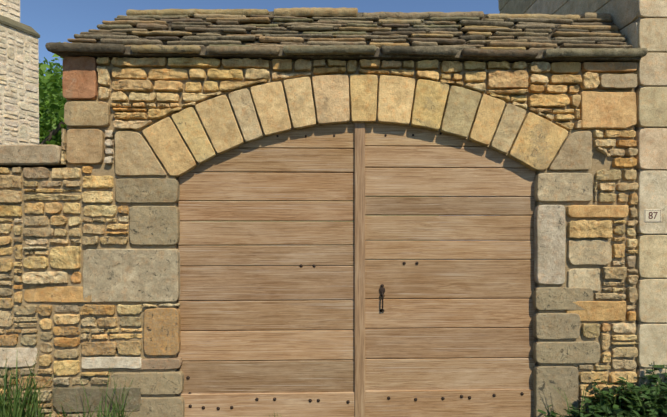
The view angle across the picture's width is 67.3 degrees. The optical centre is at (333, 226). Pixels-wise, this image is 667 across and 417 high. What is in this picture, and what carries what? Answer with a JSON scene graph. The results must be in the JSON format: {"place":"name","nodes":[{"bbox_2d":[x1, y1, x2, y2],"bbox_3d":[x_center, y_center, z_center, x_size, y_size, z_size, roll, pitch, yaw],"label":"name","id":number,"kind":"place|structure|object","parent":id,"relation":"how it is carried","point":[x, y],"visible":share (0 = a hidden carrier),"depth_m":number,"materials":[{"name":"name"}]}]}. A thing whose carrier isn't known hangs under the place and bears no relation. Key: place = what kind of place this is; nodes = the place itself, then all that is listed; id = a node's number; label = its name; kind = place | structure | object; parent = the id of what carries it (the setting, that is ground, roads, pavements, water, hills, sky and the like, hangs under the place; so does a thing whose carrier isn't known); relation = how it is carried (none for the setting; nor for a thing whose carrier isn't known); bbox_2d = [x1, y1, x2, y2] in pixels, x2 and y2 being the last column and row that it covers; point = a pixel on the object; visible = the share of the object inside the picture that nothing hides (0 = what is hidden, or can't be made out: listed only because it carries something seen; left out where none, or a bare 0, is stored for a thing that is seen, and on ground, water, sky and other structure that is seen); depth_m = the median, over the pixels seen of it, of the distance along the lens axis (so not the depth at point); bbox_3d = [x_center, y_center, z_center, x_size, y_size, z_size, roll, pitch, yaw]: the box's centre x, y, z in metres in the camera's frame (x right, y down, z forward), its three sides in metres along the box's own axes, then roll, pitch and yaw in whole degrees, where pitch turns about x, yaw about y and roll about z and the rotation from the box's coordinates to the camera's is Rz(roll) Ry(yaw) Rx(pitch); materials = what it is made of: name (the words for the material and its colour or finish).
{"place":"outdoors","nodes":[
{"label":"outdoors","id":0,"kind":"place"},
{"bbox_2d":[0,0,39,144],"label":"neighbour wall","id":1,"kind":"structure","parent":0,"point":[19,88],"depth_m":5.98,"materials":[{"name":"stone"}]},
{"bbox_2d":[20,0,499,75],"label":"sky","id":2,"kind":"structure","parent":0,"point":[54,20],"materials":[{"name":"blue"}]},
{"bbox_2d":[191,215,438,221],"bbox_3d":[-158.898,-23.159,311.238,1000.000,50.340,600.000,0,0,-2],"label":"board gap","id":3,"kind":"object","parent":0,"point":[312,221],"depth_m":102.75,"materials":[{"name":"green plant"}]},
{"bbox_2d":[39,57,61,89],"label":"tree","id":4,"kind":"object","parent":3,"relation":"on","point":[57,64],"visible":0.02,"depth_m":64.56,"materials":[{"name":"green plant"}]},
{"bbox_2d":[39,41,62,116],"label":"tree","id":5,"kind":"object","parent":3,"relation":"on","point":[46,75],"visible":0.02,"depth_m":56.43,"materials":[{"name":"green plant"}]},
{"bbox_2d":[365,240,438,259],"bbox_3d":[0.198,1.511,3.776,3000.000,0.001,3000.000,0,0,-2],"label":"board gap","id":6,"kind":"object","parent":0,"point":[402,240],"depth_m":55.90,"materials":[{"name":"brown wood"}]},
{"bbox_2d":[39,69,64,145],"bbox_3d":[-26.244,-5.832,41.801,11.410,15.961,15.894,0,0,-11],"label":"tree","id":7,"kind":"object","parent":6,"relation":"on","point":[48,121],"visible":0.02,"depth_m":38.60,"materials":[{"name":"green plant"}]},
{"bbox_2d":[39,54,66,145],"bbox_3d":[-22.788,-5.866,38.986,19.775,16.268,17.919,0,0,19],"label":"tree","id":8,"kind":"object","parent":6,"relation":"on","point":[47,140],"visible":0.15,"depth_m":37.45,"materials":[{"name":"green plant"}]},
{"bbox_2d":[39,66,66,144],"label":"tree","id":9,"kind":"object","parent":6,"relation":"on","point":[60,94],"depth_m":41.13,"materials":[{"name":"green plant"}]},
{"bbox_2d":[39,102,66,144],"bbox_3d":[-27.653,-5.607,38.995,11.487,15.652,16.684,0,0,-32],"label":"tree","id":10,"kind":"object","parent":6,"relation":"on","point":[41,119],"depth_m":35.83,"materials":[{"name":"green plant"}]},
{"bbox_2d":[39,105,66,144],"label":"tree","id":11,"kind":"object","parent":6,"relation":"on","point":[49,131],"depth_m":44.90,"materials":[{"name":"green plant"}]},
{"bbox_2d":[41,77,66,136],"bbox_3d":[-19.502,-4.069,39.410,9.463,12.573,13.179,0,0,-44],"label":"tree","id":12,"kind":"object","parent":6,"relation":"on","point":[55,94],"depth_m":33.62,"materials":[{"name":"green plant"}]},
{"bbox_2d":[46,128,61,143],"bbox_3d":[-18.146,-3.816,42.515,10.620,12.089,14.350,0,0,-22],"label":"tree","id":13,"kind":"object","parent":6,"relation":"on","point":[57,136],"depth_m":39.40,"materials":[{"name":"green plant"}]},
{"bbox_2d":[0,59,635,416],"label":"mortar","id":14,"kind":"object","parent":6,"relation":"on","point":[601,161],"visible":0.23,"depth_m":3.76,"materials":[{"name":"beige concrete"}]},
{"bbox_2d":[0,56,638,416],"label":"gate wall stones","id":15,"kind":"object","parent":14,"relation":"attached to","point":[153,275],"visible":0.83,"depth_m":3.75,"materials":[{"name":"beige stone"}]},
{"bbox_2d":[45,7,647,62],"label":"roof lauzes","id":16,"kind":"object","parent":14,"relation":"on","point":[325,34],"visible":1,"depth_m":3.88,"materials":[{"name":"stone"}]},
{"bbox_2d":[178,123,535,416],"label":"door leaves","id":17,"kind":"object","parent":14,"relation":"attached to","point":[266,318],"visible":0.85,"depth_m":3.84,"materials":[{"name":"brown wood"}]},
{"bbox_2d":[186,132,523,409],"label":"nails","id":18,"kind":"object","parent":17,"relation":"attached to","point":[347,401],"depth_m":3.82,"materials":[{"name":"black metal"}]},
{"bbox_2d":[354,122,364,416],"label":"door cover strip","id":19,"kind":"object","parent":17,"relation":"attached to","point":[359,269],"depth_m":3.81,"materials":[{"name":"brown wood"}]},
{"bbox_2d":[379,284,384,311],"bbox_3d":[0.373,0.543,3.825,0.048,0.212,0.039,0,0,-2],"label":"door handle","id":20,"kind":"object","parent":17,"relation":"attached to","point":[382,290],"visible":0.98,"depth_m":3.83,"materials":[{"name":"black metal"}]},
{"bbox_2d":[0,351,665,416],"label":"grass tufts","id":21,"kind":"object","parent":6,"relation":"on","point":[18,411],"visible":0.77,"depth_m":3.55,"materials":[{"name":"green plant"}]},
{"bbox_2d":[537,363,666,416],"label":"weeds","id":22,"kind":"object","parent":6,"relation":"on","point":[632,409],"visible":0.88,"depth_m":3.62,"materials":[{"name":"green plant"}]},
{"bbox_2d":[498,0,666,399],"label":"neighbour building","id":23,"kind":"structure","parent":0,"point":[641,23],"depth_m":3.84,"materials":[{"name":"beige stone"}]},
{"bbox_2d":[644,209,660,221],"bbox_3d":[2.444,-0.086,3.835,0.134,0.098,0.006,0,0,-2],"label":"house number plate","id":24,"kind":"object","parent":23,"relation":"attached to","point":[652,215],"visible":1,"depth_m":3.83,"materials":[{"name":"beige ceramic"}]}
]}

